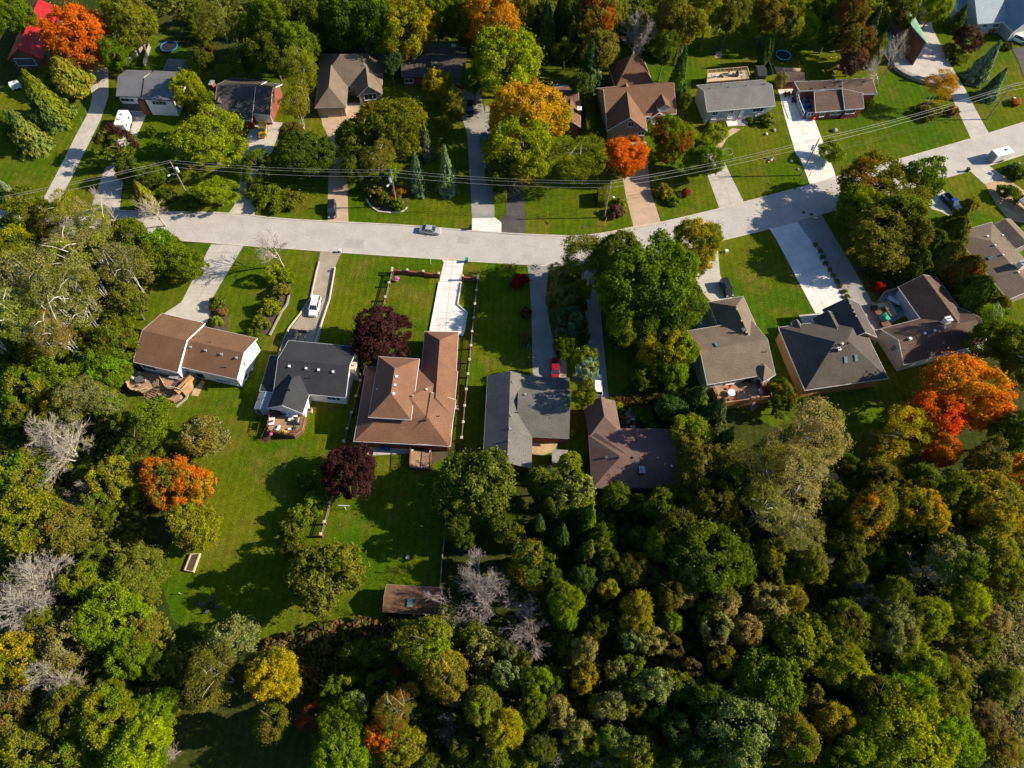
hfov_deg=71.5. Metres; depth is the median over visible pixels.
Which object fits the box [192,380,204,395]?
footpath
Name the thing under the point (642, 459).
house
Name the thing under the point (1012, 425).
broadleaf tree
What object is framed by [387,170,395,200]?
utility pole
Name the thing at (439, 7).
broadleaf tree
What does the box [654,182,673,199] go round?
shrub
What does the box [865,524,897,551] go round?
sapling
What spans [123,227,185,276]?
broadleaf tree
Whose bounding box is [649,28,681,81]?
broadleaf tree
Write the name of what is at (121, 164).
broadleaf tree
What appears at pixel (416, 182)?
spruce tree
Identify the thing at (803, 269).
driveway joint
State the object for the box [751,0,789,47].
broadleaf tree
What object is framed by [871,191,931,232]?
broadleaf tree
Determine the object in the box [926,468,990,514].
broadleaf tree
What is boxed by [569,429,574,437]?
shrub
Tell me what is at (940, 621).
broadleaf tree
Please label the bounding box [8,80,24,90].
utility trailer
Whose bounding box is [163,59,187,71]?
garden shed
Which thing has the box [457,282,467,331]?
edging wall
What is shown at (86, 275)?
birch tree
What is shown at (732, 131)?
footpath
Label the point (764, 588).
broadleaf tree
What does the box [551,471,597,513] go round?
pine tree
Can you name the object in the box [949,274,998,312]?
broadleaf tree
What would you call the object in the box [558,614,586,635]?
sapling
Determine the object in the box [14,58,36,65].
garage door
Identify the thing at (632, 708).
sapling
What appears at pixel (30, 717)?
sapling
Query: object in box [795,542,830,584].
broadleaf tree
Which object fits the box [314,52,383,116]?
house
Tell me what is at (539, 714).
broadleaf tree
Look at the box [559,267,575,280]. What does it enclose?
shrub
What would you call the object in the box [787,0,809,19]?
sapling
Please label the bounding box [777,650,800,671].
sapling
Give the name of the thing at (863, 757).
broadleaf tree
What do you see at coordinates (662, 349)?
broadleaf tree
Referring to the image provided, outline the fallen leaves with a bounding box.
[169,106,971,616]
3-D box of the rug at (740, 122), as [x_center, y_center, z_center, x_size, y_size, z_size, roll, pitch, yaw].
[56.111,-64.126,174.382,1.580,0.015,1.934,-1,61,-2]
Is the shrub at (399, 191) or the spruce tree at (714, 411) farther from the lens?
the shrub at (399, 191)
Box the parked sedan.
[419,225,440,235]
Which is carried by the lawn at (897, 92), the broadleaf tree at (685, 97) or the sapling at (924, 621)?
the broadleaf tree at (685, 97)
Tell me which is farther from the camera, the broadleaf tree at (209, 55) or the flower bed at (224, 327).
the broadleaf tree at (209, 55)
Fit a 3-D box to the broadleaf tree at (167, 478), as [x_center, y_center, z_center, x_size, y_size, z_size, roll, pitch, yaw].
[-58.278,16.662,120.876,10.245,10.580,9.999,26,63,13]
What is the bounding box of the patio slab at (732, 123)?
[726,120,747,125]
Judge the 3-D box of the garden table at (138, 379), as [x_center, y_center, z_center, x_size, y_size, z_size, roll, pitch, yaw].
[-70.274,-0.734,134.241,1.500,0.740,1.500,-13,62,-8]
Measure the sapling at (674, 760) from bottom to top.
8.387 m
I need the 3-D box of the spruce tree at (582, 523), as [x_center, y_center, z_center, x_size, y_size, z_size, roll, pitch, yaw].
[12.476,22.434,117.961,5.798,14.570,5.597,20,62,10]
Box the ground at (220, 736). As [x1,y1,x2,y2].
[0,0,1023,767]
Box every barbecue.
[296,417,300,424]
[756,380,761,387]
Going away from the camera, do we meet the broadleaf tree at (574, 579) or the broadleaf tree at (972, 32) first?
the broadleaf tree at (574, 579)
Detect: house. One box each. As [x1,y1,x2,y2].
[7,0,63,69]
[116,70,184,115]
[133,313,259,386]
[208,78,282,128]
[259,340,359,415]
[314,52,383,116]
[354,331,458,450]
[401,44,467,93]
[483,371,569,471]
[545,86,581,134]
[585,397,681,491]
[596,54,676,140]
[688,296,775,392]
[694,80,775,123]
[775,298,887,396]
[791,78,876,119]
[876,275,985,370]
[887,7,927,64]
[944,0,1023,41]
[966,219,1023,301]
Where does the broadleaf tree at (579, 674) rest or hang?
on the ground at (220, 736)
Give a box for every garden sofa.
[168,373,179,379]
[270,411,280,417]
[286,412,297,417]
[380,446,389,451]
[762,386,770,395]
[803,104,812,108]
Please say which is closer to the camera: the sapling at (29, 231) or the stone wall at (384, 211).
the sapling at (29, 231)
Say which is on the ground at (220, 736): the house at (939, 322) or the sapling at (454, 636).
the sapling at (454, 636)
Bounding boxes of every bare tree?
[0,341,22,364]
[0,547,77,649]
[21,640,87,727]
[24,410,93,491]
[40,303,82,341]
[63,480,101,506]
[68,274,104,314]
[79,186,116,226]
[90,248,120,281]
[133,193,166,226]
[168,742,180,763]
[247,223,288,265]
[423,544,515,631]
[434,710,459,747]
[447,701,461,711]
[498,594,550,659]
[542,463,556,473]
[550,744,568,766]
[619,7,658,54]
[825,557,835,571]
[848,577,882,617]
[859,29,908,85]
[904,552,942,596]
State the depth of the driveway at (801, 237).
152.95 m
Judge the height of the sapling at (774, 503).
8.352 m
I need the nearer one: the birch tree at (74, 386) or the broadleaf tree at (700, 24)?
the birch tree at (74, 386)
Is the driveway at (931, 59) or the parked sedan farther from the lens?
the driveway at (931, 59)
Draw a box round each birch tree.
[0,244,72,323]
[0,285,61,359]
[25,256,104,328]
[26,300,78,357]
[33,221,112,298]
[34,187,85,234]
[50,372,109,423]
[73,202,118,245]
[95,240,154,292]
[180,638,236,718]
[189,0,248,48]
[276,80,311,128]
[359,137,395,173]
[372,681,419,731]
[546,261,569,285]
[548,132,614,184]
[560,230,605,280]
[718,438,799,504]
[738,473,796,535]
[764,440,833,517]
[765,393,856,467]
[770,508,826,552]
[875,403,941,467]
[923,67,959,108]
[976,303,1012,330]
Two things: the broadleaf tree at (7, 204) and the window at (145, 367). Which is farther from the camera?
the broadleaf tree at (7, 204)
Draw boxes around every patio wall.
[795,93,804,118]
[805,112,814,118]
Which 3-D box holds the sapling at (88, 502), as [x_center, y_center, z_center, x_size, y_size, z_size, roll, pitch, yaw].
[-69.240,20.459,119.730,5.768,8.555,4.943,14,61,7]
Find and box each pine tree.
[431,602,461,638]
[464,624,501,669]
[491,658,519,691]
[498,640,518,664]
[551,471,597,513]
[554,304,585,338]
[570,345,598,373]
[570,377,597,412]
[572,357,599,384]
[587,690,628,721]
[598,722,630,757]
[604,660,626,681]
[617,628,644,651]
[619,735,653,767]
[631,667,673,704]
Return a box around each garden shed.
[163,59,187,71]
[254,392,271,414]
[344,42,366,52]
[383,584,442,616]
[552,449,568,466]
[753,65,766,79]
[776,71,804,88]
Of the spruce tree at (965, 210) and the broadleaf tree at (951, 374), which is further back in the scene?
the spruce tree at (965, 210)
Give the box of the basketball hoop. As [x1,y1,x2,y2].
[297,330,306,340]
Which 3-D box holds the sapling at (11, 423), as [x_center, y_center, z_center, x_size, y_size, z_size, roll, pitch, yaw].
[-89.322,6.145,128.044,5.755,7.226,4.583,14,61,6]
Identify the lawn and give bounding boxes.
[0,0,1023,234]
[120,242,614,648]
[600,304,650,394]
[698,155,1023,474]
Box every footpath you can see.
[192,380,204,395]
[367,447,408,454]
[484,106,490,136]
[698,317,711,328]
[716,128,739,147]
[799,313,819,323]
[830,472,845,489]
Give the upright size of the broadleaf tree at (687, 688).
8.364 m
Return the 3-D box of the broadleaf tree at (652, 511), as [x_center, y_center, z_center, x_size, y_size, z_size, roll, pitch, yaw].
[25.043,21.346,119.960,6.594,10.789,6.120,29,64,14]
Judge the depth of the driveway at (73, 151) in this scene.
168.41 m
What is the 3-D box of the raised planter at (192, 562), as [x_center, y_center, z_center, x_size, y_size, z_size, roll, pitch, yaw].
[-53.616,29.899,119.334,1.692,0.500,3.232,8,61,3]
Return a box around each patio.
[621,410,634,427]
[798,99,811,118]
[878,291,905,322]
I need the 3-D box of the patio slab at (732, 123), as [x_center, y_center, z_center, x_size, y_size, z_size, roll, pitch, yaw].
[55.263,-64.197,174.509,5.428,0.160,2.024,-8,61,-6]
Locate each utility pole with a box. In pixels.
[168,161,188,197]
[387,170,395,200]
[603,182,614,217]
[800,138,819,175]
[986,82,1015,119]
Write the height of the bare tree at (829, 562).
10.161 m
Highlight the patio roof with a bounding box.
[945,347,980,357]
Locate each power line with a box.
[2,82,1021,196]
[3,84,1021,198]
[14,88,1020,201]
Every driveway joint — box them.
[46,72,104,194]
[187,251,232,297]
[780,90,822,177]
[780,230,832,306]
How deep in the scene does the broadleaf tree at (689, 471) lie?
120.38 m
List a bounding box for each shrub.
[4,184,34,214]
[145,124,156,136]
[154,186,177,205]
[180,194,202,211]
[208,295,226,310]
[211,315,224,326]
[213,307,227,315]
[242,182,268,199]
[244,326,261,337]
[250,314,271,329]
[252,182,283,213]
[258,298,281,315]
[267,282,292,299]
[270,267,295,285]
[275,521,302,543]
[280,189,307,209]
[282,503,316,531]
[295,471,314,493]
[301,490,328,518]
[361,175,387,196]
[375,190,392,206]
[379,165,396,188]
[389,185,409,199]
[391,197,405,211]
[510,273,531,288]
[519,307,532,318]
[519,331,531,344]
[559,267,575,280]
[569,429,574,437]
[607,204,625,218]
[615,401,624,412]
[616,196,626,206]
[630,405,654,425]
[645,420,660,428]
[647,122,654,134]
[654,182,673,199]
[665,193,680,206]
[673,190,681,199]
[681,188,691,197]
[716,120,724,127]
[745,116,753,123]
[757,111,776,126]
[864,98,874,107]
[873,281,885,292]
[915,101,943,121]
[942,42,956,51]
[944,48,970,65]
[944,104,960,116]
[961,622,979,641]
[965,196,980,208]
[996,184,1023,205]
[1002,42,1012,50]
[1004,162,1023,180]
[1010,98,1021,105]
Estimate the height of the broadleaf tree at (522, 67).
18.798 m
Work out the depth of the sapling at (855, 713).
103.31 m
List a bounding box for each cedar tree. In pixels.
[133,181,159,215]
[756,38,771,65]
[766,39,774,64]
[865,33,887,68]
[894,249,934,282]
[913,229,948,264]
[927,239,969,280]
[938,216,972,245]
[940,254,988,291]
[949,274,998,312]
[971,294,1013,321]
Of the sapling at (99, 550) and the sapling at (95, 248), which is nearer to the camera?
the sapling at (99, 550)
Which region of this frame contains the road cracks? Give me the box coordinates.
[183,199,780,250]
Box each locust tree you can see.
[107,420,166,471]
[125,395,177,439]
[160,103,249,168]
[186,175,241,205]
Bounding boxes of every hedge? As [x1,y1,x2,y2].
[492,165,506,203]
[582,90,594,136]
[596,186,607,207]
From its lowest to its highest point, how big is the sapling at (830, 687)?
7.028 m
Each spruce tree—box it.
[0,180,12,194]
[6,107,57,161]
[20,69,77,135]
[407,149,429,198]
[417,118,436,164]
[435,144,460,199]
[524,0,541,45]
[524,514,548,544]
[534,0,556,61]
[545,523,571,557]
[553,0,568,42]
[561,16,580,65]
[567,502,598,544]
[567,539,595,572]
[578,38,601,98]
[661,2,685,65]
[667,46,687,98]
[678,385,710,425]
[690,397,727,437]
[707,425,734,464]
[848,4,882,54]
[943,4,968,34]
[944,200,973,221]
[960,40,1001,88]
[975,67,1007,104]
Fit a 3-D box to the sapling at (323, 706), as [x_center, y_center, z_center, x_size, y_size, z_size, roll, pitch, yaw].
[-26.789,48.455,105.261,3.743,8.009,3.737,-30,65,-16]
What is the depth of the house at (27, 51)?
177.61 m
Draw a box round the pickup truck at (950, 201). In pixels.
[940,192,961,211]
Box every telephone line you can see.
[0,98,1020,218]
[86,96,1015,196]
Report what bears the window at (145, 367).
in the house at (181, 347)
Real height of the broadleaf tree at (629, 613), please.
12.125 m
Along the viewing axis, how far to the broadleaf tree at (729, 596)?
108.95 m
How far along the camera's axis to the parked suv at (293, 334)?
140.11 m
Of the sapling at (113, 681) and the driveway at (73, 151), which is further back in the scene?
the driveway at (73, 151)
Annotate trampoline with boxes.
[159,38,178,51]
[776,47,790,61]
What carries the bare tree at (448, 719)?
on the ground at (220, 736)
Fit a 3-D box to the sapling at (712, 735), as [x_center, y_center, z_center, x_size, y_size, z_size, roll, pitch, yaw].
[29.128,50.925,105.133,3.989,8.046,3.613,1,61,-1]
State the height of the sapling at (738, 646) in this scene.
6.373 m
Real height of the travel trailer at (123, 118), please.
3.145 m
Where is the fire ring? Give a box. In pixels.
[207,601,214,608]
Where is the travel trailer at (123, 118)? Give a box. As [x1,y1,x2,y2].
[114,110,131,130]
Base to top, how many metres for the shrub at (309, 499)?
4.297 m
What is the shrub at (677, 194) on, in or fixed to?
on the lawn at (897, 92)
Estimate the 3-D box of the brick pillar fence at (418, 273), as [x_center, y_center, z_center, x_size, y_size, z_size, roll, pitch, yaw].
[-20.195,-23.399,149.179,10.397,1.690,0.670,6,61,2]
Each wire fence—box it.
[440,508,446,586]
[758,38,772,75]
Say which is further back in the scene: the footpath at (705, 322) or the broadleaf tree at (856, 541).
the footpath at (705, 322)
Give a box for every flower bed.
[207,304,228,330]
[261,267,291,334]
[368,187,407,211]
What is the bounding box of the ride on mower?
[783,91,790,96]
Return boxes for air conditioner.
[307,408,312,413]
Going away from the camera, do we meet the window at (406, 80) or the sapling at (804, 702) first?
the sapling at (804, 702)
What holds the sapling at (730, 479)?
on the ground at (220, 736)
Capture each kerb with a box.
[0,122,1023,235]
[64,154,1023,266]
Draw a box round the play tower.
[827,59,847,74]
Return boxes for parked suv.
[284,328,299,346]
[308,295,321,316]
[326,199,336,218]
[465,99,474,116]
[593,374,603,396]
[1003,162,1021,171]
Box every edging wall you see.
[278,261,319,355]
[314,267,335,342]
[430,282,439,330]
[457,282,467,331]
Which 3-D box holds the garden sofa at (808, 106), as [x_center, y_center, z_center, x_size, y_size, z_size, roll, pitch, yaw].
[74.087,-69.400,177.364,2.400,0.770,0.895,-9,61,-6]
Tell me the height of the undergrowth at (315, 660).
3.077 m
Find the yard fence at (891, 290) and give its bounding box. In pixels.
[878,288,898,299]
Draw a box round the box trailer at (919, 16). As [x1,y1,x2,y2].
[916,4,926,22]
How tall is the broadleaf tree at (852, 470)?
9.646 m
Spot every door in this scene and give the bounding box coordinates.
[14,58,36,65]
[121,103,141,110]
[194,372,205,378]
[254,115,272,122]
[268,408,282,414]
[320,108,342,116]
[737,109,745,117]
[741,377,753,382]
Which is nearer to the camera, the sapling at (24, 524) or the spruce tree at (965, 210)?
the sapling at (24, 524)
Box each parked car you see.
[257,121,267,137]
[479,132,487,147]
[549,357,559,376]
[719,277,733,297]
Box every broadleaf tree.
[0,0,38,36]
[0,109,19,146]
[0,192,64,238]
[0,222,41,270]
[0,360,50,412]
[0,444,59,499]
[0,480,87,564]
[0,625,52,687]
[0,688,39,734]
[0,721,58,767]
[24,344,86,395]
[25,385,64,410]
[28,503,98,559]
[30,0,112,71]
[32,615,92,674]
[34,735,101,767]
[35,684,107,742]
[42,55,96,99]
[55,558,109,600]
[62,577,156,655]
[70,684,143,756]
[74,345,136,398]
[82,453,141,510]
[89,390,126,419]
[90,32,136,72]
[91,121,139,168]
[91,322,142,365]
[96,0,158,52]
[98,632,157,681]
[99,713,175,767]
[104,542,173,599]
[107,215,150,255]
[110,281,150,319]
[113,156,138,181]
[121,612,163,646]
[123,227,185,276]
[125,685,179,739]
[128,158,170,187]
[136,453,196,515]
[144,650,184,688]
[157,241,209,281]
[164,67,207,110]
[165,501,223,551]
[176,414,231,457]
[182,467,218,504]
[191,37,219,77]
[194,88,215,117]
[205,110,218,117]
[206,611,263,667]
[224,43,256,78]
[235,147,279,183]
[241,645,302,703]
[243,30,287,84]
[244,0,291,47]
[251,700,290,745]
[263,264,282,285]
[273,20,323,72]
[274,127,339,176]
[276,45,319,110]
[276,120,303,141]
[278,531,309,560]
[279,537,373,621]
[287,0,326,53]
[296,701,321,730]
[307,715,375,767]
[314,693,365,756]
[317,0,369,53]
[317,441,378,501]
[332,111,383,164]
[339,150,370,185]
[342,689,369,720]
[348,303,415,366]
[349,0,403,53]
[352,94,429,164]
[361,712,402,756]
[372,0,440,64]
[372,718,429,767]
[381,49,402,83]
[391,614,457,675]
[412,745,439,767]
[419,0,454,43]
[420,646,471,706]
[421,66,453,105]
[430,444,520,529]
[432,114,453,139]
[438,85,464,123]
[441,514,478,549]
[442,0,477,46]
[447,728,476,760]
[457,0,521,56]
[457,65,481,105]
[461,685,503,727]
[469,20,547,99]
[473,742,512,767]
[478,108,556,186]
[480,706,525,751]
[481,151,518,190]
[485,74,574,147]
[487,510,525,545]
[507,538,558,592]
[508,0,536,48]
[513,649,534,669]
[516,665,555,704]
[517,694,550,729]
[523,466,562,505]
[526,732,558,762]
[540,567,563,595]
[540,675,566,696]
[543,282,578,311]
[543,482,572,520]
[546,692,576,732]
[547,578,586,623]
[551,333,579,361]
[553,607,578,632]
[556,450,582,475]
[561,0,587,27]
[561,717,591,753]
[567,298,588,316]
[567,564,598,595]
[568,68,589,95]
[569,279,592,299]
[569,633,598,668]
[570,660,600,695]
[573,0,621,45]
[577,730,602,756]
[579,27,621,68]
[581,615,608,640]
[586,226,642,282]
[589,223,698,325]
[594,549,619,572]
[597,579,620,599]
[604,133,650,179]
[604,309,642,348]
[612,271,658,322]
[617,550,652,589]
[617,588,654,635]
[630,300,666,339]
[630,358,662,390]
[635,323,692,380]
[635,626,669,654]
[642,524,677,563]
[643,485,676,526]
[648,0,689,31]
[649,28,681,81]
[649,111,697,165]
[650,504,699,546]
[651,578,683,613]
[652,280,709,333]
[654,390,690,422]
[656,240,701,302]
[657,630,684,657]
[660,355,688,390]
[660,707,694,746]
[663,516,758,598]
[663,540,714,591]
[668,412,713,459]
[670,582,699,609]
[671,4,710,53]
[671,214,725,276]
[671,332,702,362]
[675,441,726,499]
[676,92,691,117]
[678,144,727,177]
[679,731,714,767]
[680,656,704,676]
[681,678,699,705]
[684,678,731,717]
[692,0,724,48]
[692,478,740,529]
[694,687,784,767]
[698,611,737,645]
[700,122,729,145]
[707,643,738,680]
[709,587,741,619]
[715,0,752,49]
[719,462,759,503]
[728,613,766,646]
[728,645,806,733]
[736,5,763,45]
[749,580,790,620]
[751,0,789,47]
[751,535,790,569]
[765,376,800,410]
[765,608,840,675]
[770,394,793,420]
[770,584,808,614]
[771,4,805,45]
[773,711,823,764]
[774,71,788,92]
[795,7,824,45]
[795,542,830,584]
[801,681,823,707]
[806,478,854,518]
[807,698,856,738]
[810,636,876,692]
[812,0,840,38]
[814,514,868,563]
[816,14,844,53]
[816,743,859,767]
[817,138,848,164]
[824,596,879,653]
[828,0,873,27]
[828,553,869,587]
[831,142,937,225]
[831,179,883,232]
[834,452,863,481]
[835,21,877,61]
[837,714,889,767]
[838,47,870,76]
[839,482,903,542]
[848,200,917,273]
[848,674,896,719]
[855,691,966,767]
[857,455,905,495]
[858,427,897,462]
[864,595,923,658]
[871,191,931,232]
[874,664,943,743]
[877,574,919,615]
[878,0,919,32]
[890,478,954,538]
[891,637,950,686]
[892,203,935,254]
[894,390,970,447]
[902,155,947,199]
[902,593,959,644]
[904,463,943,494]
[910,347,1020,435]
[917,0,957,29]
[917,702,989,767]
[918,430,965,469]
[920,530,990,586]
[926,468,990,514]
[930,682,974,735]
[932,653,973,695]
[933,635,983,671]
[938,581,994,624]
[939,571,970,597]
[949,465,1023,538]
[951,23,986,53]
[959,435,1014,485]
[960,319,1023,360]
[965,518,1020,576]
[968,697,1013,741]
[975,603,1013,634]
[981,723,1023,767]
[982,558,1023,602]
[984,663,1023,711]
[986,408,1023,452]
[995,348,1023,390]
[1005,451,1023,484]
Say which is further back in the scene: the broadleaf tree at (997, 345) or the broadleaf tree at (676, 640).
the broadleaf tree at (997, 345)
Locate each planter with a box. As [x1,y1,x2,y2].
[174,375,193,393]
[184,553,200,572]
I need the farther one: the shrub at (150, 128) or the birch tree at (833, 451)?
the shrub at (150, 128)
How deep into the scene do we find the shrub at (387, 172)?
159.62 m
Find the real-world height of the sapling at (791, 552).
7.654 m
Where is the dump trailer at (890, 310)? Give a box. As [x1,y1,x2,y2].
[884,301,896,316]
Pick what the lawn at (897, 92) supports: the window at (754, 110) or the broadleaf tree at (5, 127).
the broadleaf tree at (5, 127)
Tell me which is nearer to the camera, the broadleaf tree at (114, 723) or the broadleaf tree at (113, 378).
the broadleaf tree at (114, 723)
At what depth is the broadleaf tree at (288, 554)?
116.84 m
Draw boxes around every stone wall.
[176,394,188,407]
[269,293,290,335]
[366,198,407,212]
[890,56,936,85]
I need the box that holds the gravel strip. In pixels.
[798,220,844,298]
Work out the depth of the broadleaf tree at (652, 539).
113.94 m
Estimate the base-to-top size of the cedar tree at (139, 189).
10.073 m
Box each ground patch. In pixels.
[431,450,447,462]
[455,360,462,399]
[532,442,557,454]
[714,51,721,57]
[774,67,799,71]
[855,263,902,296]
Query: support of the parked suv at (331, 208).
on the driveway at (337, 188)
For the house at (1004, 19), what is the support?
on the lawn at (897, 92)
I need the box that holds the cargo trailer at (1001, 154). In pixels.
[987,146,1013,162]
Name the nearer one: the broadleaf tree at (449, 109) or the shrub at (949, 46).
the broadleaf tree at (449, 109)
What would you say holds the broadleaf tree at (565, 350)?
on the ground at (220, 736)
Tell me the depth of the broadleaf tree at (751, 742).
99.43 m
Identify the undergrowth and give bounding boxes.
[0,221,188,767]
[144,0,812,51]
[254,615,431,712]
[311,450,1023,767]
[553,272,590,346]
[590,269,706,355]
[607,390,672,428]
[691,0,922,35]
[854,245,929,292]
[946,592,1023,767]
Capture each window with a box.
[120,98,134,101]
[141,365,157,371]
[151,101,166,105]
[216,379,231,384]
[327,397,340,400]
[364,93,376,100]
[404,79,413,82]
[627,121,634,126]
[752,108,763,112]
[845,110,855,113]
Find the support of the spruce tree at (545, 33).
on the lawn at (897, 92)
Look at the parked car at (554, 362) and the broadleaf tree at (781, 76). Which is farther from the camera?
the broadleaf tree at (781, 76)
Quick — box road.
[0,123,1023,264]
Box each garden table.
[135,376,143,382]
[268,417,274,425]
[727,389,735,396]
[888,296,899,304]
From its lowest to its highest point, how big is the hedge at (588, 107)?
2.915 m
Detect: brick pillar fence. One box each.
[319,488,333,537]
[342,364,366,445]
[383,269,393,309]
[391,267,439,277]
[460,277,478,441]
[461,275,478,280]
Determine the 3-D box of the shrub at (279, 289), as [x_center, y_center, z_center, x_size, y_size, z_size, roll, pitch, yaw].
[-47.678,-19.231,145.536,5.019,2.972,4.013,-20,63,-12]
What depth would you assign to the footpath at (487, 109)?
173.89 m
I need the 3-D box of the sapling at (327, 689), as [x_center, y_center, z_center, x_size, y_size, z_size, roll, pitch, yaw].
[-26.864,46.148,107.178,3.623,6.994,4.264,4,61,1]
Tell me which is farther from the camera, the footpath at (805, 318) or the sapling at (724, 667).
the footpath at (805, 318)
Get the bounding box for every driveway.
[39,67,108,216]
[90,109,145,211]
[164,244,242,325]
[226,122,281,216]
[280,252,340,353]
[321,102,360,223]
[429,259,465,335]
[463,89,494,217]
[472,217,500,231]
[502,177,525,234]
[527,265,566,377]
[582,264,608,397]
[621,142,660,227]
[696,250,731,300]
[708,154,744,209]
[770,222,842,313]
[778,89,835,183]
[805,215,882,343]
[884,13,989,139]
[929,187,952,216]
[971,166,1005,183]
[985,178,1023,222]
[1012,47,1023,76]
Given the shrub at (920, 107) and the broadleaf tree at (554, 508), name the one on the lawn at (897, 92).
the shrub at (920, 107)
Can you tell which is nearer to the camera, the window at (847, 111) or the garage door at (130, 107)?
the garage door at (130, 107)
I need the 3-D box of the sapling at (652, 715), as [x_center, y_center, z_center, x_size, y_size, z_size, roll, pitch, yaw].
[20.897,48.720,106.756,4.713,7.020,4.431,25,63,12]
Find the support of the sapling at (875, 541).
on the ground at (220, 736)
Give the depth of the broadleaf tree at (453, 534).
115.38 m
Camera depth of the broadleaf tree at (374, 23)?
170.35 m
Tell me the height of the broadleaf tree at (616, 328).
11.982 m
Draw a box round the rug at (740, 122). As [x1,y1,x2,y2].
[737,120,743,124]
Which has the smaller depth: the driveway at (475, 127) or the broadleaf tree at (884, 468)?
the broadleaf tree at (884, 468)
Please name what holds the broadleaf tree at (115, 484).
on the ground at (220, 736)
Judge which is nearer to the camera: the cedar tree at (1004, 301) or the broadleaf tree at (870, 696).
the broadleaf tree at (870, 696)
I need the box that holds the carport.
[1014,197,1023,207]
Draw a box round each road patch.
[343,239,363,248]
[457,236,470,243]
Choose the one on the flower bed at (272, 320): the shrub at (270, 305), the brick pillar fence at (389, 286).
the shrub at (270, 305)
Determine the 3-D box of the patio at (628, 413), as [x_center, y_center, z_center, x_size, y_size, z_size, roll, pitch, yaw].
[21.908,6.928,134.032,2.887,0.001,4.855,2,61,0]
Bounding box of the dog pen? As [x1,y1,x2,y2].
[126,42,150,67]
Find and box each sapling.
[0,215,11,240]
[0,338,22,365]
[0,403,31,428]
[0,574,26,605]
[0,706,19,736]
[0,717,33,739]
[1,402,33,422]
[10,329,37,359]
[10,511,29,533]
[12,223,45,244]
[19,346,50,370]
[21,244,39,275]
[22,358,54,373]
[23,229,51,245]
[23,605,57,632]
[24,655,52,677]
[25,701,49,726]
[30,413,61,442]
[37,407,65,423]
[38,570,63,594]
[38,681,65,705]
[39,486,79,517]
[44,614,71,640]
[46,235,83,261]
[46,420,74,444]
[57,667,86,687]
[67,318,100,351]
[68,672,94,692]
[70,463,101,489]
[71,343,97,367]
[78,488,114,516]
[79,540,111,562]
[84,228,111,257]
[94,502,119,526]
[94,672,126,689]
[100,358,136,382]
[101,306,137,341]
[102,588,126,610]
[109,688,138,712]
[110,411,134,433]
[114,448,142,477]
[141,585,160,603]
[186,0,214,24]
[188,19,213,39]
[237,11,246,34]
[275,10,289,24]
[307,26,327,55]
[311,733,331,757]
[318,22,343,53]
[318,698,343,723]
[320,674,342,704]
[333,670,365,698]
[339,638,370,667]
[348,664,373,690]
[361,667,399,699]
[394,619,414,641]
[400,721,422,745]
[411,651,424,683]
[420,681,435,703]
[447,620,468,651]
[454,619,487,656]
[457,34,477,52]
[472,653,494,678]
[472,675,498,692]
[513,746,537,767]
[516,708,535,731]
[539,0,556,13]
[543,666,569,691]
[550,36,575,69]
[557,631,587,664]
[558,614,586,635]
[575,8,595,41]
[578,622,602,646]
[586,519,617,549]
[589,609,620,636]
[593,537,613,560]
[595,559,624,587]
[600,0,630,14]
[601,481,632,509]
[603,5,630,35]
[609,558,632,581]
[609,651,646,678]
[610,673,636,699]
[614,12,634,41]
[624,687,646,716]
[626,492,653,513]
[630,727,663,762]
[634,5,663,32]
[637,697,667,725]
[639,25,665,52]
[644,584,664,615]
[646,746,660,767]
[650,0,668,13]
[650,482,681,504]
[653,608,675,631]
[662,612,685,633]
[662,664,691,704]
[662,750,691,767]
[664,729,696,757]
[676,484,704,518]
[690,597,718,630]
[696,519,719,540]
[698,716,722,740]
[703,470,720,495]
[715,653,738,679]
[716,476,735,496]
[723,508,743,530]
[725,524,750,547]
[733,636,753,653]
[734,640,763,673]
[738,560,762,582]
[742,590,765,620]
[750,609,776,637]
[756,567,784,588]
[760,747,782,765]
[764,485,788,517]
[768,751,793,767]
[777,553,808,584]
[777,568,804,589]
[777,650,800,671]
[778,532,805,564]
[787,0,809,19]
[788,678,815,711]
[792,712,825,741]
[797,706,822,722]
[805,0,813,21]
[806,514,833,540]
[814,660,851,691]
[821,720,860,749]
[824,542,846,563]
[836,587,869,609]
[841,707,864,740]
[848,583,878,611]
[851,540,877,566]
[854,632,874,653]
[859,515,881,545]
[859,544,888,570]
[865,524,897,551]
[882,652,915,672]
[886,542,923,577]
[892,464,924,484]
[895,563,925,589]
[903,618,932,638]
[923,583,952,603]
[933,680,961,702]
[941,607,974,636]
[944,502,965,528]
[945,534,968,568]
[955,624,995,661]
[1007,529,1023,549]
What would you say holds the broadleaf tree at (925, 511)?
on the ground at (220, 736)
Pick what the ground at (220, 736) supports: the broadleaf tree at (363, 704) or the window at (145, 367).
the broadleaf tree at (363, 704)
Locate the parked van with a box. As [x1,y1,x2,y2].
[1011,33,1023,44]
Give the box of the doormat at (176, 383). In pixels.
[170,380,181,389]
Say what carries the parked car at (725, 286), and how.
on the driveway at (708, 281)
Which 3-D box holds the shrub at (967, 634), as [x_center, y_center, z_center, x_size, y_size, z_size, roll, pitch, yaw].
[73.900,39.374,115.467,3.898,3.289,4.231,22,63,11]
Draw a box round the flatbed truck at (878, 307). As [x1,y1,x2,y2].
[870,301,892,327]
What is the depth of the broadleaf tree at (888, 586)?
109.51 m
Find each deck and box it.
[126,369,197,402]
[261,412,306,443]
[409,447,431,470]
[705,66,749,83]
[710,380,771,411]
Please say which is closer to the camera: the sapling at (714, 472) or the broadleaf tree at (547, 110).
the sapling at (714, 472)

